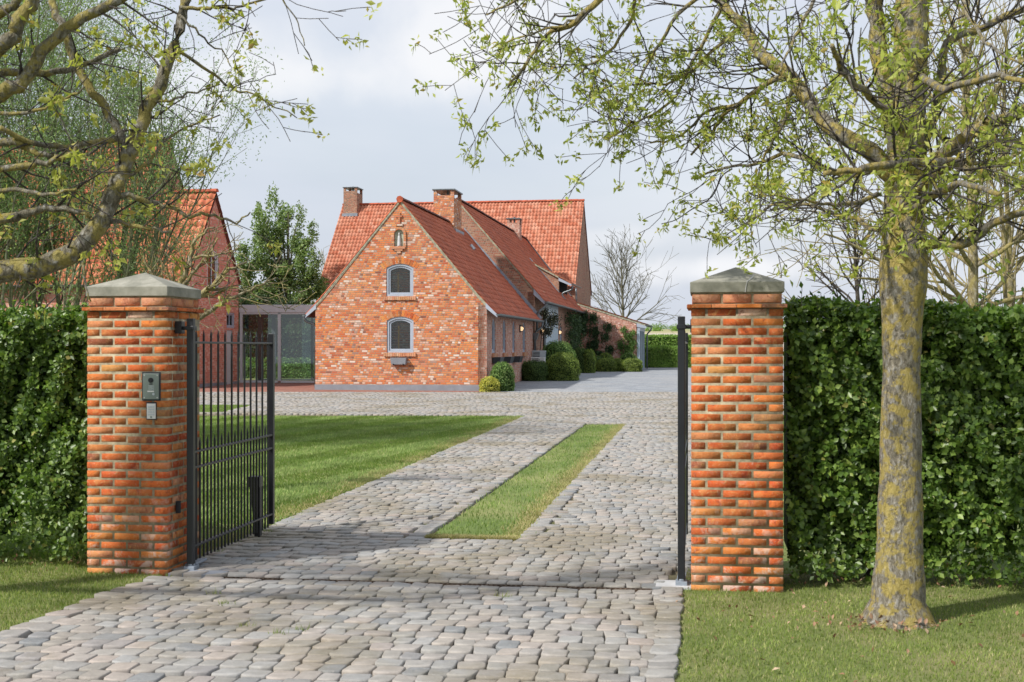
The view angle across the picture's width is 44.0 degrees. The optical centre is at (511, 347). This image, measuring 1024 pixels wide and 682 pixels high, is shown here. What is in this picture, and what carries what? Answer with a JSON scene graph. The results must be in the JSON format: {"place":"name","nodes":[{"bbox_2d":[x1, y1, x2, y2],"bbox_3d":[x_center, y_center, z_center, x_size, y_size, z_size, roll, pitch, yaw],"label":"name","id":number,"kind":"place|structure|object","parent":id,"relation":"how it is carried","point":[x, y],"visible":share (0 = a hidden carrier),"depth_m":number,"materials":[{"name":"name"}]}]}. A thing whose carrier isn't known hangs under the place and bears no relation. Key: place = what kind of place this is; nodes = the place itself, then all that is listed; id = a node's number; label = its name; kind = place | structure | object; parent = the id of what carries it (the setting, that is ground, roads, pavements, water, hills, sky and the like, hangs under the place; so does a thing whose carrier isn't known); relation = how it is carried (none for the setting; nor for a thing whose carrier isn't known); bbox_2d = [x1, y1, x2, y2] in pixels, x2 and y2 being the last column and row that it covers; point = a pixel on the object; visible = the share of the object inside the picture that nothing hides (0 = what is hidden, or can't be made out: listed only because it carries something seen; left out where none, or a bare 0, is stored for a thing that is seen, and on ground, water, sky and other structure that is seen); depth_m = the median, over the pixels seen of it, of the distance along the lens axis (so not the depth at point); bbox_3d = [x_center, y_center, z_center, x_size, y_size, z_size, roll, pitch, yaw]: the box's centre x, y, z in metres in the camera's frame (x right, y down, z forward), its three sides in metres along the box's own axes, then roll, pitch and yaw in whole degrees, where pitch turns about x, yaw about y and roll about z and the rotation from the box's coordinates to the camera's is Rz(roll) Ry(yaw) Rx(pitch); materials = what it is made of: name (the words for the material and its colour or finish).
{"place":"outdoors","nodes":[
{"label":"outdoors","id":0,"kind":"place"},
{"bbox_2d":[0,551,201,631],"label":"verge ground","id":1,"kind":"structure","parent":0,"point":[46,592],"depth_m":8.70,"materials":[{"name":"green plant"}]},
{"bbox_2d":[0,286,89,561],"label":"clipped hedge","id":2,"kind":"object","parent":1,"relation":"on","point":[43,407],"visible":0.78,"depth_m":9.49,"materials":[{"name":"green plant"}]},
{"bbox_2d":[82,273,203,575],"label":"gate pillar","id":3,"kind":"structure","parent":1,"relation":"on","point":[137,475],"depth_m":9.18,"materials":[{"name":"brick"}]},
{"bbox_2d":[142,372,160,400],"bbox_3d":[-2.603,0.281,9.133,0.142,0.207,0.020,0,0,9],"label":"intercom","id":4,"kind":"object","parent":3,"relation":"attached to","point":[151,386],"visible":1,"depth_m":9.13,"materials":[{"name":"metal"}]},
{"bbox_2d":[146,402,156,419],"bbox_3d":[-2.600,0.459,9.134,0.078,0.127,0.015,0,0,9],"label":"keypad","id":5,"kind":"object","parent":3,"relation":"attached to","point":[151,410],"visible":1,"depth_m":9.13,"materials":[{"name":"white plastic"}]},
{"bbox_2d":[176,501,180,512],"bbox_3d":[-2.443,1.170,9.281,0.031,0.090,0.028,0,0,8],"label":"gate sensor","id":6,"kind":"object","parent":3,"relation":"attached to","point":[178,506],"visible":1,"depth_m":9.27,"materials":[{"name":"black plastic"}]},
{"bbox_2d":[0,0,381,321],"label":"lichened tree","id":7,"kind":"object","parent":1,"relation":"on","point":[82,244],"visible":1,"depth_m":6.94,"materials":[{"name":"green plant"}]},
{"bbox_2d":[200,404,249,411],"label":"lawn","id":8,"kind":"structure","parent":0,"point":[214,408],"depth_m":32.18,"materials":[{"name":"green plant"}]},
{"bbox_2d":[0,415,521,559],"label":"lawn ground","id":9,"kind":"structure","parent":0,"point":[278,500],"depth_m":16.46,"materials":[{"name":"green plant"}]},
{"bbox_2d":[0,0,289,329],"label":"willow","id":10,"kind":"object","parent":9,"relation":"on","point":[28,226],"visible":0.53,"depth_m":19.87,"materials":[{"name":"green plant"}]},
{"bbox_2d":[143,210,316,334],"bbox_3d":[-3.198,0.064,13.919,2.009,3.198,1.104,0,0,0],"label":"pruned tree","id":11,"kind":"object","parent":9,"relation":"on","point":[184,279],"visible":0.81,"depth_m":13.98,"materials":[{"name":"brown plant"}]},
{"bbox_2d":[239,378,313,380],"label":"gravel yard","id":12,"kind":"structure","parent":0,"point":[248,379],"depth_m":53.51,"materials":[{"name":"gravel"}]},
{"bbox_2d":[238,285,277,359],"bbox_3d":[-13.216,-0.813,61.957,4.008,4.633,3.202,0,0,0],"label":"garden tree","id":13,"kind":"object","parent":12,"relation":"on","point":[252,326],"visible":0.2,"depth_m":61.36,"materials":[{"name":"green plant"}]},
{"bbox_2d":[239,362,310,377],"bbox_3d":[-9.363,1.027,55.845,8.033,0.868,1.098,0,0,0],"label":"garden hedge","id":14,"kind":"object","parent":12,"relation":"on","point":[293,370],"visible":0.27,"depth_m":55.48,"materials":[{"name":"green plant"}]},
{"bbox_2d":[239,357,310,364],"bbox_3d":[-9.743,0.926,58.850,8.795,1.050,1.111,0,0,0],"label":"garden hedge","id":15,"kind":"object","parent":12,"relation":"on","point":[296,360],"visible":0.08,"depth_m":58.51,"materials":[{"name":"green plant"}]},
{"bbox_2d":[246,290,310,347],"bbox_3d":[-12.398,-0.757,64.920,4.497,4.393,3.170,0,0,0],"label":"garden tree","id":16,"kind":"object","parent":12,"relation":"on","point":[284,321],"visible":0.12,"depth_m":64.71,"materials":[{"name":"green plant"}]},
{"bbox_2d":[264,319,314,359],"bbox_3d":[-10.085,0.153,62.945,4.386,3.344,3.468,0,0,0],"label":"garden tree","id":17,"kind":"object","parent":12,"relation":"on","point":[296,343],"visible":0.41,"depth_m":61.98,"materials":[{"name":"green plant"}]},
{"bbox_2d":[200,381,479,391],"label":"terrace paving","id":18,"kind":"structure","parent":0,"point":[293,387],"depth_m":44.27,"materials":[{"name":"grey stone"}]},
{"bbox_2d":[239,305,313,382],"bbox_3d":[-8.196,-0.139,51.008,4.770,3.050,3.060,0,0,5],"label":"glass passage","id":19,"kind":"object","parent":18,"relation":"on","point":[274,311],"visible":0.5,"depth_m":49.71,"materials":[{"name":"grey metal"}]},
{"bbox_2d":[0,415,691,681],"bbox_3d":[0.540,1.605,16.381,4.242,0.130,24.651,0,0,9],"label":"driveway","id":20,"kind":"structure","parent":0,"point":[176,626],"depth_m":8.10,"materials":[{"name":"grey stone"}]},
{"bbox_2d":[168,569,228,577],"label":"hinge slab","id":21,"kind":"structure","parent":20,"relation":"on","point":[212,572],"depth_m":9.16,"materials":[{"name":"grey concrete"}]},
{"bbox_2d":[175,318,274,569],"bbox_3d":[-2.264,0.715,10.185,0.150,1.850,1.945,0,0,7],"label":"gate leaf","id":22,"kind":"object","parent":21,"relation":"on","point":[193,561],"visible":1,"depth_m":10.03,"materials":[{"name":"black paint"}]},
{"bbox_2d":[249,476,262,536],"bbox_3d":[-2.190,1.366,10.830,0.100,0.530,0.100,0,0,7],"label":"gate stop","id":23,"kind":"object","parent":20,"relation":"on","point":[260,485],"visible":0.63,"depth_m":10.80,"materials":[{"name":"black paint"}]},
{"bbox_2d":[205,529,511,633],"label":"weeds","id":24,"kind":"object","parent":20,"relation":"on","point":[213,592],"visible":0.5,"depth_m":8.02,"materials":[{"name":"green plant"}]},
{"bbox_2d":[201,416,623,555],"bbox_3d":[-0.260,1.584,18.762,3.189,0.114,18.943,0,0,8],"label":"dry turf edge","id":25,"kind":"object","parent":20,"relation":"on","point":[564,481],"visible":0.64,"depth_m":14.08,"materials":[{"name":"plant"}]},
{"bbox_2d":[222,576,651,592],"bbox_3d":[-0.560,1.655,8.755,3.040,0.050,0.060,0,0,9],"label":"drain channel","id":26,"kind":"object","parent":20,"relation":"on","point":[571,587],"visible":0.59,"depth_m":8.71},
{"bbox_2d":[656,580,690,589],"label":"stone block","id":27,"kind":"structure","parent":20,"relation":"on","point":[669,583],"depth_m":8.66,"materials":[{"name":"stone"}]},
{"bbox_2d":[62,329,783,609],"bbox_3d":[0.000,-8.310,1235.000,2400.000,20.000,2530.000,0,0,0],"label":"ground","id":28,"kind":"structure","parent":0,"point":[666,331],"depth_m":471.08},
{"bbox_2d":[0,138,182,192],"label":"tree","id":29,"kind":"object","parent":28,"relation":"on","point":[178,181],"depth_m":63.88,"materials":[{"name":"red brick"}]},
{"bbox_2d":[0,188,240,387],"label":"barn","id":30,"kind":"structure","parent":28,"relation":"on","point":[228,322],"depth_m":46.89,"materials":[{"name":"red brick"},{"name":"orange-red clay roof tile"}]},
{"bbox_2d":[207,250,217,291],"bbox_3d":[-11.341,-2.845,47.058,0.450,2.130,1.730,0,0,9],"label":"window frame","id":31,"kind":"structure","parent":30,"relation":"in","point":[215,262],"depth_m":47.31,"materials":[{"name":"grey metal"}]},
{"bbox_2d":[227,330,231,383],"bbox_3d":[-10.846,0.395,48.646,0.090,2.090,0.610,0,0,9],"label":"door","id":32,"kind":"structure","parent":30,"relation":"in","point":[228,331],"depth_m":48.68,"materials":[{"name":"grey metal"}]},
{"bbox_2d":[227,312,233,327],"bbox_3d":[-11.068,-1.040,48.786,0.450,1.200,1.430,0,0,9],"label":"window frame","id":33,"kind":"structure","parent":30,"relation":"in","point":[230,314],"depth_m":48.89,"materials":[{"name":"grey paint"}]},
{"bbox_2d":[234,181,328,323],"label":"bushy tree","id":34,"kind":"object","parent":28,"relation":"on","point":[298,245],"visible":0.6,"depth_m":71.74,"materials":[{"name":"green plant"}]},
{"bbox_2d":[308,244,325,302],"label":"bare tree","id":35,"kind":"object","parent":28,"relation":"on","point":[321,266],"visible":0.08,"depth_m":90.07,"materials":[{"name":"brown plant"}]},
{"bbox_2d":[301,186,652,390],"bbox_3d":[-3.283,-4.160,63.313,19.283,11.700,39.132,0,0,9],"label":"farmhouse","id":36,"kind":"object","parent":28,"relation":"on","point":[446,290],"visible":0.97,"depth_m":44.10,"materials":[{"name":"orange brick"}]},
{"bbox_2d":[390,358,406,364],"bbox_3d":[-3.889,0.490,43.534,0.558,0.260,0.242,0,0,9],"label":"window box","id":37,"kind":"object","parent":36,"relation":"attached to","point":[394,361],"visible":1,"depth_m":43.44,"materials":[{"name":"grey metal"}]},
{"bbox_2d":[387,264,412,295],"bbox_3d":[-3.828,-2.320,43.925,1.560,1.720,0.450,0,0,9],"label":"window frame","id":38,"kind":"structure","parent":36,"relation":"in","point":[397,266],"depth_m":43.76,"materials":[{"name":"grey paint"}]},
{"bbox_2d":[387,317,413,352],"bbox_3d":[-3.816,-0.438,43.923,1.545,1.845,0.450,0,0,9],"label":"window frame","id":39,"kind":"structure","parent":36,"relation":"in","point":[396,319],"depth_m":43.75,"materials":[{"name":"grey paint"}]},
{"bbox_2d":[492,319,494,352],"bbox_3d":[-0.710,-0.415,44.618,0.080,1.226,0.746,0,0,9],"label":"window frame","id":40,"kind":"structure","parent":36,"relation":"in","point":[493,325],"depth_m":44.92,"materials":[{"name":"grey paint"}]},
{"bbox_2d":[493,357,503,363],"bbox_3d":[-0.486,0.463,44.578,0.318,0.235,0.819,0,0,9],"label":"window box","id":41,"kind":"object","parent":36,"relation":"attached to","point":[497,359],"visible":0.71,"depth_m":44.19,"materials":[{"name":"black plastic"}]},
{"bbox_2d":[503,321,504,352],"bbox_3d":[-0.352,-0.415,46.885,0.080,1.226,0.716,0,0,9],"label":"window frame","id":42,"kind":"structure","parent":36,"relation":"in","point":[503,321],"depth_m":47.11,"materials":[{"name":"grey paint"}]},
{"bbox_2d":[504,357,513,362],"bbox_3d":[-0.123,0.463,46.880,0.318,0.235,0.779,0,0,9],"label":"window box","id":43,"kind":"object","parent":36,"relation":"attached to","point":[509,359],"visible":0.72,"depth_m":46.51,"materials":[{"name":"black plastic"}]},
{"bbox_2d":[512,322,513,351],"bbox_3d":[0.001,-0.415,49.127,0.080,1.226,0.656,0,0,9],"label":"window frame","id":44,"kind":"structure","parent":36,"relation":"in","point":[513,322],"depth_m":49.32,"materials":[{"name":"grey paint"}]},
{"bbox_2d":[513,356,522,361],"bbox_3d":[0.227,0.463,49.102,0.319,0.235,0.739,0,0,9],"label":"window box","id":45,"kind":"object","parent":36,"relation":"attached to","point":[518,358],"visible":0.91,"depth_m":48.75,"materials":[{"name":"black plastic"}]},
{"bbox_2d":[523,323,524,351],"bbox_3d":[0.419,-0.415,51.826,0.080,1.226,0.756,0,0,9],"label":"window frame","id":46,"kind":"structure","parent":36,"relation":"in","point":[523,323],"depth_m":52.10,"materials":[{"name":"grey paint"}]},
{"bbox_2d":[540,305,562,350],"bbox_3d":[1.717,-0.283,56.117,1.039,3.247,3.180,0,0,4],"label":"climbing plant","id":47,"kind":"object","parent":36,"relation":"attached to","point":[553,320],"visible":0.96,"depth_m":55.55,"materials":[{"name":"green plant"}]},
{"bbox_2d":[546,304,557,344],"bbox_3d":[1.886,-0.320,59.901,0.075,3.320,4.650,0,0,9],"label":"barn door","id":48,"kind":"structure","parent":36,"relation":"in","point":[554,336],"depth_m":60.31,"materials":[{"name":"grey paint"}]},
{"bbox_2d":[559,281,566,293],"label":"dormer window","id":49,"kind":"structure","parent":36,"relation":"in","point":[562,286],"depth_m":67.06,"materials":[{"name":"black glass"}]},
{"bbox_2d":[565,310,585,349],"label":"climbing plant","id":50,"kind":"object","parent":36,"relation":"attached to","point":[574,334],"visible":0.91,"depth_m":66.78,"materials":[{"name":"green plant"}]},
{"bbox_2d":[577,309,616,355],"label":"climbing plant","id":51,"kind":"object","parent":36,"relation":"attached to","point":[594,346],"visible":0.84,"depth_m":70.48,"materials":[{"name":"green plant"}]},
{"bbox_2d":[615,325,637,356],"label":"climbing plant","id":52,"kind":"object","parent":36,"relation":"attached to","point":[632,343],"visible":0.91,"depth_m":70.20,"materials":[{"name":"green plant"}]},
{"bbox_2d":[590,224,684,330],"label":"bare tree","id":53,"kind":"object","parent":28,"relation":"on","point":[621,285],"visible":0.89,"depth_m":95.88,"materials":[{"name":"grey plant"}]},
{"bbox_2d":[645,326,677,330],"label":"hillside scrub","id":54,"kind":"object","parent":28,"relation":"on","point":[660,329],"visible":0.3,"depth_m":576.62,"materials":[{"name":"green plant"}]},
{"bbox_2d":[645,322,785,328],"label":"distant woods","id":55,"kind":"object","parent":28,"relation":"on","point":[663,326],"visible":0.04,"depth_m":972.35,"materials":[{"name":"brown plant"}]},
{"bbox_2d":[200,392,783,461],"bbox_3d":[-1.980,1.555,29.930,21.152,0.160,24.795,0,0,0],"label":"courtyard paving","id":56,"kind":"structure","parent":0,"point":[651,435],"depth_m":30.45,"materials":[{"name":"grey stone"}]},
{"bbox_2d":[478,376,499,391],"bbox_3d":[-0.753,1.257,42.561,0.762,0.603,0.778,0,0,0],"label":"yellow shrub","id":57,"kind":"object","parent":56,"relation":"on","point":[488,384],"visible":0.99,"depth_m":42.32,"materials":[{"name":"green plant"}]},
{"bbox_2d":[0,0,1023,328],"label":"sky","id":58,"kind":"structure","parent":0,"point":[387,141],"materials":[{"name":"white"}]},
{"bbox_2d":[427,423,624,539],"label":"lawn","id":59,"kind":"structure","parent":0,"point":[549,466],"depth_m":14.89,"materials":[{"name":"grass"}]},
{"bbox_2d":[500,365,783,391],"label":"gravel yard","id":60,"kind":"structure","parent":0,"point":[656,380],"depth_m":48.77,"materials":[{"name":"grey gravel"}]},
{"bbox_2d":[489,361,515,390],"bbox_3d":[-0.333,1.008,43.126,0.945,1.090,0.938,0,0,0],"label":"round shrub","id":61,"kind":"object","parent":60,"relation":"on","point":[503,373],"visible":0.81,"depth_m":42.88,"materials":[{"name":"green plant"}]},
{"bbox_2d":[521,359,548,380],"bbox_3d":[0.879,0.944,51.617,1.319,0.935,1.955,0,0,0],"label":"clipped shrub","id":62,"kind":"object","parent":60,"relation":"on","point":[535,370],"visible":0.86,"depth_m":50.91,"materials":[{"name":"green plant"}]},
{"bbox_2d":[531,357,544,361],"bbox_3d":[1.102,0.905,53.361,0.580,0.970,0.313,0,0,9],"label":"planter","id":63,"kind":"object","parent":60,"relation":"on","point":[538,358],"visible":0.25,"depth_m":53.22,"materials":[{"name":"white ceramic"}]},
{"bbox_2d":[532,351,546,361],"bbox_3d":[1.169,0.765,54.110,0.580,1.250,0.313,0,0,9],"label":"outdoor unit","id":64,"kind":"object","parent":60,"relation":"on","point":[538,353],"visible":0.48,"depth_m":53.96,"materials":[{"name":"grey metal"}]},
{"bbox_2d":[542,339,576,360],"bbox_3d":[1.959,0.528,54.606,1.769,1.773,1.945,0,0,0],"label":"clipped shrub","id":65,"kind":"object","parent":60,"relation":"on","point":[554,347],"visible":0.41,"depth_m":54.14,"materials":[{"name":"green plant"}]},
{"bbox_2d":[545,351,581,380],"bbox_3d":[2.049,0.788,51.729,1.605,1.236,1.653,0,0,0],"label":"clipped shrub","id":66,"kind":"object","parent":60,"relation":"on","point":[563,366],"visible":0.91,"depth_m":51.17,"materials":[{"name":"green plant"}]},
{"bbox_2d":[573,347,585,372],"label":"clipped shrub","id":67,"kind":"object","parent":60,"relation":"on","point":[579,352],"visible":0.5,"depth_m":64.40,"materials":[{"name":"green plant"}]},
{"bbox_2d":[583,348,596,372],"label":"clipped shrub","id":68,"kind":"object","parent":60,"relation":"on","point":[590,360],"visible":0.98,"depth_m":64.30,"materials":[{"name":"green plant"}]},
{"bbox_2d":[596,358,617,371],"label":"clipped shrub","id":69,"kind":"object","parent":60,"relation":"on","point":[606,365],"visible":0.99,"depth_m":67.25,"materials":[{"name":"green plant"}]},
{"bbox_2d":[599,352,614,358],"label":"clipped shrub","id":70,"kind":"object","parent":60,"relation":"on","point":[603,355],"visible":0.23,"depth_m":68.74,"materials":[{"name":"green plant"}]},
{"bbox_2d":[614,358,622,371],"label":"clipped shrub","id":71,"kind":"object","parent":60,"relation":"on","point":[619,361],"visible":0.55,"depth_m":67.66,"materials":[{"name":"green plant"}]},
{"bbox_2d":[620,351,637,359],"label":"clipped shrub","id":72,"kind":"object","parent":60,"relation":"on","point":[627,355],"visible":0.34,"depth_m":68.60,"materials":[{"name":"green plant"}]},
{"bbox_2d":[620,357,642,371],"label":"clipped shrub","id":73,"kind":"object","parent":60,"relation":"on","point":[632,365],"visible":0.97,"depth_m":67.06,"materials":[{"name":"green plant"}]},
{"bbox_2d":[645,345,691,367],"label":"garden hedge","id":74,"kind":"object","parent":60,"relation":"on","point":[663,356],"visible":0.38,"depth_m":78.47,"materials":[{"name":"green plant"}]},
{"bbox_2d":[645,334,691,345],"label":"garden hedge","id":75,"kind":"object","parent":60,"relation":"on","point":[664,339],"visible":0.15,"depth_m":84.02,"materials":[{"name":"green plant"}]},
{"bbox_2d":[674,567,1023,681],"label":"verge ground","id":76,"kind":"structure","parent":0,"point":[782,667],"depth_m":7.12,"materials":[{"name":"green plant"}]},
{"bbox_2d":[1,552,1023,681],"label":"leaf litter","id":77,"kind":"object","parent":76,"relation":"on","point":[872,625],"visible":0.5,"depth_m":7.49,"materials":[{"name":"plant"}]},
{"bbox_2d":[408,0,1023,629],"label":"lichened tree","id":78,"kind":"object","parent":76,"relation":"on","point":[906,170],"visible":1,"depth_m":7.51,"materials":[{"name":"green plant"}]},
{"bbox_2d":[687,267,786,592],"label":"gate pillar","id":79,"kind":"structure","parent":76,"relation":"on","point":[737,427],"depth_m":8.53,"materials":[{"name":"brick"}]},
{"bbox_2d":[675,316,691,585],"bbox_3d":[1.331,0.715,9.572,0.150,1.850,1.945,0,0,9],"label":"gate leaf","id":80,"kind":"object","parent":79,"relation":"attached to","point":[681,579],"visible":0.98,"depth_m":8.64,"materials":[{"name":"black paint"}]},
{"bbox_2d":[782,281,1023,586],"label":"clipped hedge","id":81,"kind":"object","parent":76,"relation":"on","point":[972,385],"visible":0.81,"depth_m":8.64,"materials":[{"name":"green plant"}]},
{"bbox_2d":[783,417,1023,577],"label":"lawn ground","id":82,"kind":"structure","parent":0,"point":[786,564],"depth_m":9.72,"materials":[{"name":"green plant"}]},
{"bbox_2d":[737,0,1023,307],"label":"budding tree","id":83,"kind":"object","parent":82,"relation":"on","point":[971,262],"visible":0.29,"depth_m":21.92,"materials":[{"name":"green plant"}]},
{"bbox_2d":[781,156,996,328],"bbox_3d":[7.792,-1.227,26.991,4.104,5.699,4.054,0,0,-31],"label":"budding tree","id":84,"kind":"object","parent":82,"relation":"on","point":[856,281],"visible":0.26,"depth_m":26.96,"materials":[{"name":"brown plant"}]},
{"bbox_2d":[823,0,1023,329],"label":"budding tree","id":85,"kind":"object","parent":82,"relation":"on","point":[1008,228],"visible":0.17,"depth_m":25.98,"materials":[{"name":"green plant"}]}
]}

